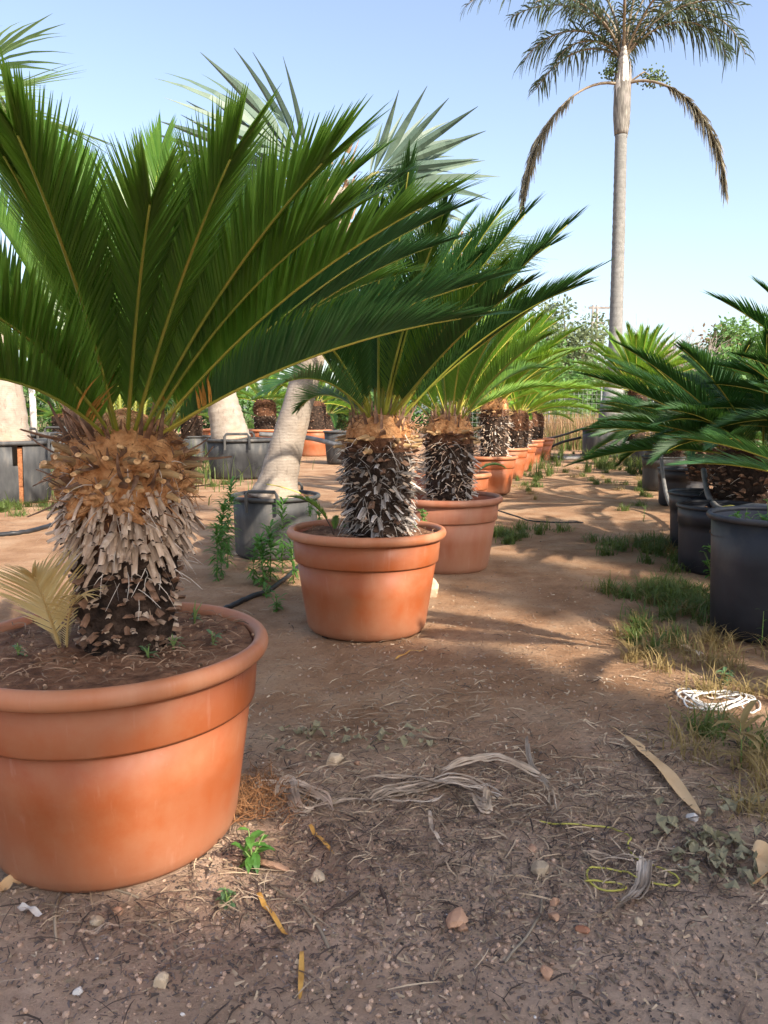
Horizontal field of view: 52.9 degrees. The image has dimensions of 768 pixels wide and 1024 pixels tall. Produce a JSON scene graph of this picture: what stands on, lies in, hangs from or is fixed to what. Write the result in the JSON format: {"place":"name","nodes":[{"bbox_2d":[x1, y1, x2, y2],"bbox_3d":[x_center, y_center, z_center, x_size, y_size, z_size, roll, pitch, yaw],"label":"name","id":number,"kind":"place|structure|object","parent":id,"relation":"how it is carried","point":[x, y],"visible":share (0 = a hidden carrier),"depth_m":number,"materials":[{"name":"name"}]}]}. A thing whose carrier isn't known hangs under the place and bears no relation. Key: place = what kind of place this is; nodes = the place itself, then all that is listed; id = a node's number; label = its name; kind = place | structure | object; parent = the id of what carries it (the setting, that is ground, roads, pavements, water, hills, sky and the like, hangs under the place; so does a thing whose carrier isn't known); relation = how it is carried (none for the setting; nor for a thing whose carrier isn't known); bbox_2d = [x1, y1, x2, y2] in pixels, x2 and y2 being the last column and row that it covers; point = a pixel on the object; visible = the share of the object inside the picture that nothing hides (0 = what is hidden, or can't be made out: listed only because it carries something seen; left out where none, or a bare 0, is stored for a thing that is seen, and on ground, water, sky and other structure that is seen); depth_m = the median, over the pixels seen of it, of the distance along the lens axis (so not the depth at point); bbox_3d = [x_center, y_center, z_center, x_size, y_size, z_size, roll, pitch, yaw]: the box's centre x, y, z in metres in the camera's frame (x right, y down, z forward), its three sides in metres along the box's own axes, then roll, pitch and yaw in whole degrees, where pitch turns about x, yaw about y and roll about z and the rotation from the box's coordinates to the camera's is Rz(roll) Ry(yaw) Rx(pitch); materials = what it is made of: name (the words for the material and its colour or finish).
{"place":"outdoors","nodes":[
{"label":"outdoors","id":0,"kind":"place"},
{"bbox_2d":[0,414,767,1023],"bbox_3d":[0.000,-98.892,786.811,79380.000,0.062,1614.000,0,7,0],"label":"ground","id":1,"kind":"structure","parent":0,"point":[568,498],"depth_m":2.30,"materials":[{"name":"soil"}]},
{"bbox_2d":[0,432,58,503],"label":"black tub","id":2,"kind":"object","parent":1,"relation":"on","point":[20,474],"visible":0.81,"depth_m":9.37,"materials":[{"name":"plastic"}]},
{"bbox_2d":[0,13,117,441],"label":"fan palm","id":3,"kind":"object","parent":2,"relation":"in","point":[13,416],"visible":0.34,"depth_m":9.40,"materials":[{"name":"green plant"}]},
{"bbox_2d":[29,426,67,479],"bbox_3d":[-5.565,-0.938,12.582,1.142,0.895,1.158,0,7,0],"label":"black tub","id":4,"kind":"object","parent":1,"relation":"on","point":[33,436],"visible":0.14,"depth_m":12.20,"materials":[{"name":"plastic"}]},
{"bbox_2d":[22,386,39,433],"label":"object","id":5,"kind":"object","parent":4,"relation":"on","point":[33,410],"visible":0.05,"depth_m":12.46,"materials":[{"name":"plant"}]},
{"bbox_2d":[0,602,267,894],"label":"terracotta pot","id":6,"kind":"object","parent":1,"relation":"on","point":[131,779],"visible":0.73,"depth_m":1.75,"materials":[{"name":"ceramic"}]},
{"bbox_2d":[0,545,107,647],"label":"withered frond","id":7,"kind":"object","parent":6,"relation":"in","point":[41,583],"visible":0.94,"depth_m":1.85,"materials":[{"name":"plant"}]},
{"bbox_2d":[0,608,253,689],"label":"pot litter","id":8,"kind":"object","parent":6,"relation":"on","point":[45,686],"visible":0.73,"depth_m":1.87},
{"bbox_2d":[0,47,540,656],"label":"sago palm","id":9,"kind":"object","parent":6,"relation":"in","point":[158,273],"visible":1,"depth_m":1.56,"materials":[{"name":"green plant"}]},
{"bbox_2d":[4,431,314,507],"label":"grass","id":10,"kind":"structure","parent":1,"relation":"on","point":[203,469],"depth_m":12.06,"materials":[{"name":"plant"}]},
{"bbox_2d":[178,435,210,462],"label":"black pot","id":11,"kind":"object","parent":1,"relation":"on","point":[196,440],"visible":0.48,"depth_m":17.09,"materials":[{"name":"plastic"}]},
{"bbox_2d":[146,397,257,435],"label":"sago palm","id":12,"kind":"object","parent":11,"relation":"in","point":[198,431],"visible":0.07,"depth_m":17.22,"materials":[{"name":"green plant"}]},
{"bbox_2d":[202,523,230,581],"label":"weed","id":13,"kind":"object","parent":1,"relation":"on","point":[217,539],"visible":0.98,"depth_m":5.10,"materials":[{"name":"green plant"}]},
{"bbox_2d":[209,496,234,577],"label":"weed","id":14,"kind":"object","parent":1,"relation":"on","point":[222,507],"visible":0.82,"depth_m":5.24,"materials":[{"name":"green plant"}]},
{"bbox_2d":[216,476,240,567],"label":"weed","id":15,"kind":"object","parent":1,"relation":"on","point":[231,483],"visible":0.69,"depth_m":5.53,"materials":[{"name":"green plant"}]},
{"bbox_2d":[205,431,270,479],"bbox_3d":[-2.490,-0.989,13.382,1.194,0.794,1.263,-1,7,-6],"label":"black tub","id":16,"kind":"object","parent":1,"relation":"on","point":[253,449],"visible":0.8,"depth_m":12.89,"materials":[{"name":"plastic"}]},
{"bbox_2d":[208,393,250,438],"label":"fan palm","id":17,"kind":"object","parent":16,"relation":"in","point":[225,415],"visible":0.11,"depth_m":13.05,"materials":[{"name":"beige plant"}]},
{"bbox_2d":[203,386,285,428],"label":"shrub","id":18,"kind":"object","parent":1,"relation":"on","point":[249,420],"visible":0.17,"depth_m":28.99,"materials":[{"name":"green plant"}]},
{"bbox_2d":[232,827,274,873],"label":"weed","id":19,"kind":"object","parent":1,"relation":"on","point":[252,860],"visible":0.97,"depth_m":1.86,"materials":[{"name":"green plant"}]},
{"bbox_2d":[224,565,297,608],"bbox_3d":[-0.666,0.430,5.236,0.106,0.053,1.873,2,7,13],"label":"garden hose","id":20,"kind":"object","parent":1,"relation":"on","point":[255,594],"visible":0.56,"depth_m":4.67,"materials":[{"name":"rubber"}]},
{"bbox_2d":[248,429,273,437],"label":"terracotta pot","id":21,"kind":"object","parent":1,"relation":"on","point":[256,432],"visible":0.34,"depth_m":20.43,"materials":[{"name":"ceramic"}]},
{"bbox_2d":[236,372,320,428],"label":"sago palm","id":22,"kind":"object","parent":21,"relation":"in","point":[265,410],"visible":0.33,"depth_m":20.59,"materials":[{"name":"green plant"}]},
{"bbox_2d":[246,531,279,587],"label":"weed","id":23,"kind":"object","parent":1,"relation":"on","point":[259,546],"visible":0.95,"depth_m":4.96,"materials":[{"name":"green plant"}]},
{"bbox_2d":[255,519,287,580],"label":"weed","id":24,"kind":"object","parent":1,"relation":"on","point":[270,533],"visible":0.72,"depth_m":5.08,"materials":[{"name":"green plant"}]},
{"bbox_2d":[232,482,320,560],"bbox_3d":[-0.850,0.065,6.077,0.708,0.546,0.747,1,7,9],"label":"black tub","id":25,"kind":"object","parent":1,"relation":"on","point":[252,513],"visible":0.44,"depth_m":5.78,"materials":[{"name":"plastic"}]},
{"bbox_2d":[158,48,499,498],"bbox_3d":[-0.472,-1.755,5.888,2.672,3.368,1.763,-2,8,-16],"label":"fan palm","id":26,"kind":"object","parent":25,"relation":"in","point":[281,463],"visible":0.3,"depth_m":5.75,"materials":[{"name":"green plant"}]},
{"bbox_2d":[231,755,322,833],"bbox_3d":[-0.344,0.792,2.212,0.348,0.132,0.390,-2,8,-18],"label":"rusty fibre","id":27,"kind":"object","parent":1,"relation":"on","point":[242,803],"visible":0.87,"depth_m":2.17,"materials":[{"name":"plant"}]},
{"bbox_2d":[269,496,295,572],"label":"weed","id":28,"kind":"object","parent":1,"relation":"on","point":[283,511],"visible":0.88,"depth_m":5.32,"materials":[{"name":"green plant"}]},
{"bbox_2d":[252,779,332,809],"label":"dry leaf","id":29,"kind":"object","parent":1,"relation":"on","point":[320,795],"visible":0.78,"depth_m":2.21,"materials":[{"name":"plant"}]},
{"bbox_2d":[274,774,313,815],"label":"dry leaf","id":30,"kind":"object","parent":1,"relation":"on","point":[293,789],"visible":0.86,"depth_m":2.20,"materials":[{"name":"plant"}]},
{"bbox_2d":[267,882,330,951],"bbox_3d":[-0.180,0.880,1.695,0.032,0.015,0.286,-5,9,-34],"label":"twig","id":31,"kind":"object","parent":1,"relation":"on","point":[306,909],"visible":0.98,"depth_m":1.69,"materials":[{"name":"wood"}]},
{"bbox_2d":[302,429,331,456],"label":"terracotta pot","id":32,"kind":"object","parent":1,"relation":"on","point":[313,449],"visible":0.47,"depth_m":20.04,"materials":[{"name":"ceramic"}]},
{"bbox_2d":[247,367,359,429],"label":"sago palm","id":33,"kind":"object","parent":32,"relation":"in","point":[318,419],"visible":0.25,"depth_m":20.11,"materials":[{"name":"green plant"}]},
{"bbox_2d":[323,430,345,463],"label":"black pot","id":34,"kind":"object","parent":1,"relation":"on","point":[330,436],"visible":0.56,"depth_m":16.96,"materials":[{"name":"plastic"}]},
{"bbox_2d":[317,384,376,429],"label":"shrub","id":35,"kind":"object","parent":1,"relation":"on","point":[341,423],"visible":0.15,"depth_m":31.79,"materials":[{"name":"green plant"}]},
{"bbox_2d":[287,518,445,642],"bbox_3d":[-0.085,0.338,3.981,0.804,0.529,0.812,4,8,31],"label":"terracotta pot","id":36,"kind":"object","parent":1,"relation":"on","point":[359,589],"visible":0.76,"depth_m":3.69,"materials":[{"name":"ceramic"}]},
{"bbox_2d":[288,494,339,534],"bbox_3d":[-0.358,0.014,3.893,0.282,0.214,0.134,-1,7,-9],"label":"sago pup","id":37,"kind":"object","parent":36,"relation":"in","point":[335,518],"visible":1,"depth_m":3.90,"materials":[{"name":"plant"}]},
{"bbox_2d":[253,140,614,537],"bbox_3d":[0.037,-0.718,3.805,1.974,1.803,2.210,0,7,0],"label":"sago palm","id":38,"kind":"object","parent":36,"relation":"in","point":[379,446],"visible":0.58,"depth_m":3.59,"materials":[{"name":"green plant"}]},
{"bbox_2d":[303,793,444,810],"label":"dry leaf","id":39,"kind":"object","parent":1,"relation":"on","point":[393,799],"visible":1,"depth_m":2.16,"materials":[{"name":"plant"}]},
{"bbox_2d":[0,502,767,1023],"bbox_3d":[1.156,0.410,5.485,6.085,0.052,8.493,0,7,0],"label":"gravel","id":40,"kind":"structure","parent":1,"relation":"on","point":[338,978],"depth_m":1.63,"materials":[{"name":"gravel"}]},
{"bbox_2d":[0,570,767,1023],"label":"straw litter","id":41,"kind":"object","parent":1,"relation":"on","point":[544,788],"visible":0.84,"depth_m":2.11,"materials":[{"name":"wood"}]},
{"bbox_2d":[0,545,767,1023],"bbox_3d":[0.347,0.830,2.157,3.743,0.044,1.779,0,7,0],"label":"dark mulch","id":42,"kind":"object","parent":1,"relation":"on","point":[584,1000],"visible":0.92,"depth_m":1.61,"materials":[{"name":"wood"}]},
{"bbox_2d":[0,451,767,759],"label":"grass","id":43,"kind":"structure","parent":1,"relation":"on","point":[668,588],"depth_m":4.69,"materials":[{"name":"plant"}]},
{"bbox_2d":[371,393,439,432],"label":"shrub","id":44,"kind":"object","parent":1,"relation":"on","point":[418,414],"visible":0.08,"depth_m":35.97,"materials":[{"name":"green plant"}]},
{"bbox_2d":[361,774,490,788],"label":"dry leaf","id":45,"kind":"object","parent":1,"relation":"on","point":[403,776],"visible":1,"depth_m":2.27,"materials":[{"name":"plant"}]},
{"bbox_2d":[368,773,502,801],"bbox_3d":[0.142,0.797,2.225,0.379,0.036,0.121,0,7,-4],"label":"dry leaf","id":46,"kind":"object","parent":1,"relation":"on","point":[406,787],"visible":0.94,"depth_m":2.24,"materials":[{"name":"plant"}]},
{"bbox_2d":[412,469,491,491],"bbox_3d":[0.673,-0.142,7.761,0.800,0.529,0.816,-4,8,-28],"label":"terracotta pot","id":47,"kind":"object","parent":1,"relation":"on","point":[482,478],"visible":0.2,"depth_m":7.52,"materials":[{"name":"ceramic"}]},
{"bbox_2d":[415,308,566,421],"bbox_3d":[0.597,-1.157,7.611,2.398,1.727,2.071,-5,9,-32],"label":"sago palm","id":48,"kind":"object","parent":47,"relation":"in","point":[427,402],"visible":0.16,"depth_m":7.60,"materials":[{"name":"green plant"}]},
{"bbox_2d":[410,490,502,574],"bbox_3d":[0.446,0.140,5.541,0.816,0.529,0.800,-7,10,-43],"label":"terracotta pot","id":49,"kind":"object","parent":1,"relation":"on","point":[466,541],"visible":0.62,"depth_m":5.23,"materials":[{"name":"ceramic"}]},
{"bbox_2d":[411,284,571,500],"bbox_3d":[0.380,-0.788,5.419,1.914,1.676,1.752,0,7,0],"label":"sago palm","id":50,"kind":"object","parent":49,"relation":"in","point":[448,454],"visible":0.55,"depth_m":5.34,"materials":[{"name":"green plant"}]},
{"bbox_2d":[446,907,467,928],"bbox_3d":[0.156,0.877,1.665,0.052,0.032,0.049,-3,8,-19],"label":"stone","id":51,"kind":"object","parent":1,"relation":"on","point":[456,917],"visible":0.99,"depth_m":1.65,"materials":[{"name":"stone"}]},
{"bbox_2d":[412,201,547,412],"bbox_3d":[0.946,-1.909,9.352,2.102,3.629,2.041,0,7,0],"label":"fan palm","id":52,"kind":"object","parent":1,"relation":"on","point":[499,251],"visible":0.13,"depth_m":9.07,"materials":[{"name":"green plant"}]},
{"bbox_2d":[471,787,498,813],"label":"dry leaf","id":53,"kind":"object","parent":1,"relation":"on","point":[485,801],"visible":0.99,"depth_m":2.15,"materials":[{"name":"plant"}]},
{"bbox_2d":[208,464,767,825],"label":"dry grass","id":54,"kind":"structure","parent":1,"relation":"on","point":[710,636],"depth_m":3.23,"materials":[{"name":"plant"}]},
{"bbox_2d":[473,454,517,494],"bbox_3d":[1.460,-0.529,10.803,0.803,0.529,0.813,-2,7,-12],"label":"terracotta pot","id":55,"kind":"object","parent":1,"relation":"on","point":[500,480],"visible":0.62,"depth_m":10.49,"materials":[{"name":"ceramic"}]},
{"bbox_2d":[422,302,606,456],"bbox_3d":[1.483,-1.857,10.680,2.905,2.266,2.870,0,7,0],"label":"sago palm","id":56,"kind":"object","parent":55,"relation":"in","point":[494,423],"visible":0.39,"depth_m":10.52,"materials":[{"name":"green plant"}]},
{"bbox_2d":[441,753,550,778],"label":"dry leaf","id":57,"kind":"object","parent":1,"relation":"on","point":[484,758],"visible":1,"depth_m":2.37,"materials":[{"name":"plant"}]},
{"bbox_2d":[262,720,766,888],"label":"withered leaves","id":58,"kind":"object","parent":1,"relation":"on","point":[693,844],"visible":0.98,"depth_m":1.95,"materials":[{"name":"brown plant"}]},
{"bbox_2d":[507,448,528,478],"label":"terracotta pot","id":59,"kind":"object","parent":1,"relation":"on","point":[521,453],"visible":0.3,"depth_m":13.07,"materials":[{"name":"ceramic"}]},
{"bbox_2d":[467,347,603,449],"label":"sago palm","id":60,"kind":"object","parent":59,"relation":"in","point":[519,436],"visible":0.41,"depth_m":13.08,"materials":[{"name":"green plant"}]},
{"bbox_2d":[524,443,537,470],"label":"terracotta pot","id":61,"kind":"object","parent":1,"relation":"on","point":[531,452],"visible":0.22,"depth_m":14.84,"materials":[{"name":"ceramic"}]},
{"bbox_2d":[468,376,583,443],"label":"sago palm","id":62,"kind":"object","parent":61,"relation":"in","point":[531,429],"visible":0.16,"depth_m":14.91,"materials":[{"name":"green plant"}]},
{"bbox_2d":[531,439,544,462],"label":"terracotta pot","id":63,"kind":"object","parent":1,"relation":"on","point":[539,442],"visible":0.23,"depth_m":17.20,"materials":[{"name":"ceramic"}]},
{"bbox_2d":[509,369,582,439],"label":"sago palm","id":64,"kind":"object","parent":63,"relation":"in","point":[536,424],"visible":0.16,"depth_m":17.17,"materials":[{"name":"green plant"}]},
{"bbox_2d":[531,860,548,878],"bbox_3d":[0.377,0.859,1.854,0.051,0.038,0.040,-3,8,-23],"label":"stone","id":65,"kind":"object","parent":1,"relation":"on","point":[540,867],"visible":0.94,"depth_m":1.84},
{"bbox_2d":[525,736,556,808],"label":"dry leaf","id":66,"kind":"object","parent":1,"relation":"on","point":[530,760],"visible":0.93,"depth_m":2.38,"materials":[{"name":"plant"}]},
{"bbox_2d":[541,438,553,460],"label":"terracotta pot","id":67,"kind":"object","parent":1,"relation":"on","point":[547,445],"visible":0.27,"depth_m":18.17,"materials":[{"name":"ceramic"}]},
{"bbox_2d":[507,379,581,438],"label":"sago palm","id":68,"kind":"object","parent":67,"relation":"in","point":[541,428],"visible":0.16,"depth_m":18.27,"materials":[{"name":"green plant"}]},
{"bbox_2d":[526,311,576,399],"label":"broad tree","id":69,"kind":"object","parent":1,"relation":"on","point":[539,344],"visible":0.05,"depth_m":36.73,"materials":[{"name":"green plant"}]},
{"bbox_2d":[528,358,599,425],"bbox_3d":[6.322,-4.087,29.660,4.382,3.749,3.930,0,7,0],"label":"shrub","id":70,"kind":"object","parent":1,"relation":"on","point":[582,395],"visible":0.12,"depth_m":28.82,"materials":[{"name":"green plant"}]},
{"bbox_2d":[478,410,653,449],"bbox_3d":[6.445,-2.845,25.832,6.801,1.360,5.679,0,7,0],"label":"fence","id":71,"kind":"object","parent":1,"relation":"on","point":[559,423],"visible":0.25,"depth_m":24.57,"materials":[{"name":"wood"}]},
{"bbox_2d":[527,293,608,392],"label":"olive tree","id":72,"kind":"object","parent":1,"relation":"on","point":[584,335],"visible":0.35,"depth_m":40.30,"materials":[{"name":"green plant"}]},
{"bbox_2d":[528,442,642,477],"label":"grass","id":73,"kind":"structure","parent":1,"relation":"on","point":[601,464],"depth_m":15.41,"materials":[{"name":"plant"}]},
{"bbox_2d":[546,355,627,421],"bbox_3d":[7.872,-4.194,30.642,4.069,4.088,4.201,7,10,43],"label":"shrub","id":74,"kind":"object","parent":1,"relation":"on","point":[597,393],"visible":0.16,"depth_m":29.92,"materials":[{"name":"green plant"}]},
{"bbox_2d":[582,429,628,457],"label":"black pot","id":75,"kind":"object","parent":1,"relation":"on","point":[590,441],"visible":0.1,"depth_m":19.54,"materials":[{"name":"plastic"}]},
{"bbox_2d":[460,0,755,386],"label":"queen palm","id":76,"kind":"object","parent":1,"relation":"on","point":[627,40],"visible":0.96,"depth_m":20.56,"materials":[{"name":"green plant"}]},
{"bbox_2d":[541,821,679,891],"bbox_3d":[0.556,0.844,1.928,0.224,0.016,0.339,-1,7,-10],"label":"yellow twine","id":77,"kind":"object","parent":1,"relation":"on","point":[620,871],"visible":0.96,"depth_m":1.83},
{"bbox_2d":[590,856,652,917],"bbox_3d":[0.559,0.857,1.750,0.065,0.028,0.293,6,9,38],"label":"dry leaf","id":78,"kind":"object","parent":1,"relation":"on","point":[644,873],"visible":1,"depth_m":1.78,"materials":[{"name":"plant"}]},
{"bbox_2d":[629,438,651,466],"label":"black pot","id":79,"kind":"object","parent":1,"relation":"on","point":[639,453],"visible":0.09,"depth_m":15.96,"materials":[{"name":"plastic"}]},
{"bbox_2d":[568,321,702,441],"bbox_3d":[5.240,-2.694,15.927,3.024,2.469,3.060,-6,10,-41],"label":"sago palm","id":80,"kind":"object","parent":79,"relation":"in","point":[640,339],"visible":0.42,"depth_m":15.68,"materials":[{"name":"green plant"}]},
{"bbox_2d":[610,726,700,813],"bbox_3d":[0.838,0.772,2.381,0.047,0.022,0.610,-1,7,-6],"label":"dry leaf","id":81,"kind":"object","parent":1,"relation":"on","point":[674,781],"visible":1,"depth_m":2.28,"materials":[{"name":"plant"}]},
{"bbox_2d":[641,455,685,490],"bbox_3d":[4.050,-0.566,11.218,0.603,0.498,0.619,0,7,0],"label":"black pot","id":82,"kind":"object","parent":1,"relation":"on","point":[650,480],"visible":0.61,"depth_m":11.05,"materials":[{"name":"plastic"}]},
{"bbox_2d":[583,389,686,464],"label":"sago palm","id":83,"kind":"object","parent":82,"relation":"in","point":[619,435],"visible":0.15,"depth_m":11.10,"materials":[{"name":"green plant"}]},
{"bbox_2d":[601,317,736,370],"bbox_3d":[12.881,-6.306,35.455,7.277,5.470,5.109,-7,10,-44],"label":"bare shrub","id":84,"kind":"object","parent":1,"relation":"on","point":[709,347],"visible":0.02,"depth_m":34.91,"materials":[{"name":"plant"}]},
{"bbox_2d":[657,466,702,505],"bbox_3d":[3.620,-0.306,9.336,0.617,0.458,0.605,0,7,0],"label":"black pot","id":85,"kind":"object","parent":1,"relation":"on","point":[675,477],"visible":0.44,"depth_m":9.13,"materials":[{"name":"plastic"}]},
{"bbox_2d":[581,336,761,481],"bbox_3d":[3.583,-1.082,8.539,2.981,1.527,2.903,0,7,0],"label":"sago palm","id":86,"kind":"object","parent":85,"relation":"in","point":[694,472],"visible":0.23,"depth_m":8.45,"materials":[{"name":"green plant"}]},
{"bbox_2d":[667,488,711,548],"bbox_3d":[2.620,0.068,6.309,0.595,0.478,0.566,0,7,0],"label":"black pot","id":87,"kind":"object","parent":1,"relation":"on","point":[678,495],"visible":0.26,"depth_m":6.27,"materials":[{"name":"plastic"}]},
{"bbox_2d":[648,275,767,451],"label":"sago palm","id":88,"kind":"object","parent":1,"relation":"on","point":[759,317],"visible":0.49,"depth_m":5.23,"materials":[{"name":"green plant"}]},
{"bbox_2d":[676,500,752,575],"bbox_3d":[2.350,0.180,5.426,0.590,0.478,0.571,0,7,0],"label":"black pot","id":89,"kind":"object","parent":1,"relation":"on","point":[694,527],"visible":0.34,"depth_m":5.30,"materials":[{"name":"plastic"}]},
{"bbox_2d":[563,322,767,503],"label":"sago palm","id":90,"kind":"object","parent":89,"relation":"in","point":[734,483],"visible":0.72,"depth_m":5.57,"materials":[{"name":"green plant"}]},
{"bbox_2d":[701,467,766,507],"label":"garden hose","id":91,"kind":"object","parent":89,"relation":"on","point":[713,503],"visible":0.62,"depth_m":5.80,"materials":[{"name":"rubber"}]},
{"bbox_2d":[675,688,760,713],"bbox_3d":[1.270,0.707,2.952,0.308,0.036,0.263,0,7,0],"label":"white twine","id":92,"kind":"object","parent":1,"relation":"on","point":[737,701],"visible":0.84,"depth_m":2.92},
{"bbox_2d":[682,327,761,442],"bbox_3d":[12.914,-3.964,27.508,4.439,4.929,4.557,0,7,0],"label":"shrub","id":93,"kind":"object","parent":1,"relation":"on","point":[743,376],"visible":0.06,"depth_m":27.20,"materials":[{"name":"green plant"}]},
{"bbox_2d":[691,312,763,375],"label":"broad tree","id":94,"kind":"object","parent":1,"relation":"on","point":[728,333],"visible":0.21,"depth_m":38.33,"materials":[{"name":"green plant"}]},
{"bbox_2d":[706,506,767,644],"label":"black pot","id":95,"kind":"object","parent":1,"relation":"on","point":[739,575],"visible":0.98,"depth_m":3.71,"materials":[{"name":"plastic"}]},
{"bbox_2d":[712,700,767,769],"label":"weed","id":96,"kind":"object","parent":1,"relation":"on","point":[742,725],"visible":0.91,"depth_m":2.37,"materials":[{"name":"green plant"}]},
{"bbox_2d":[751,840,767,883],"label":"dry leaf","id":97,"kind":"object","parent":1,"relation":"on","point":[760,847],"visible":1,"depth_m":1.87,"materials":[{"name":"plant"}]},
{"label":"black pot","id":98,"kind":"object","parent":1,"relation":"on","visible":0},
{"bbox_2d":[26,391,91,431],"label":"sago palm","id":99,"kind":"object","parent":98,"relation":"in","point":[44,398],"visible":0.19,"depth_m":16.65,"materials":[{"name":"green plant"}]},
{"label":"black pot","id":100,"kind":"object","parent":1,"relation":"on","visible":0},
{"bbox_2d":[315,388,359,429],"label":"sago palm","id":101,"kind":"object","parent":100,"relation":"in","point":[331,420],"visible":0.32,"depth_m":23.62,"materials":[{"name":"green plant"}]},
{"bbox_2d":[0,0,767,413],"label":"sky","id":102,"kind":"structure","parent":0,"point":[682,242],"materials":[{"name":"blue"}]},
{"bbox_2d":[657,350,767,471],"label":"sago palm","id":103,"kind":"object","parent":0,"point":[747,447],"visible":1,"depth_m":2.79,"materials":[{"name":"green plant"}]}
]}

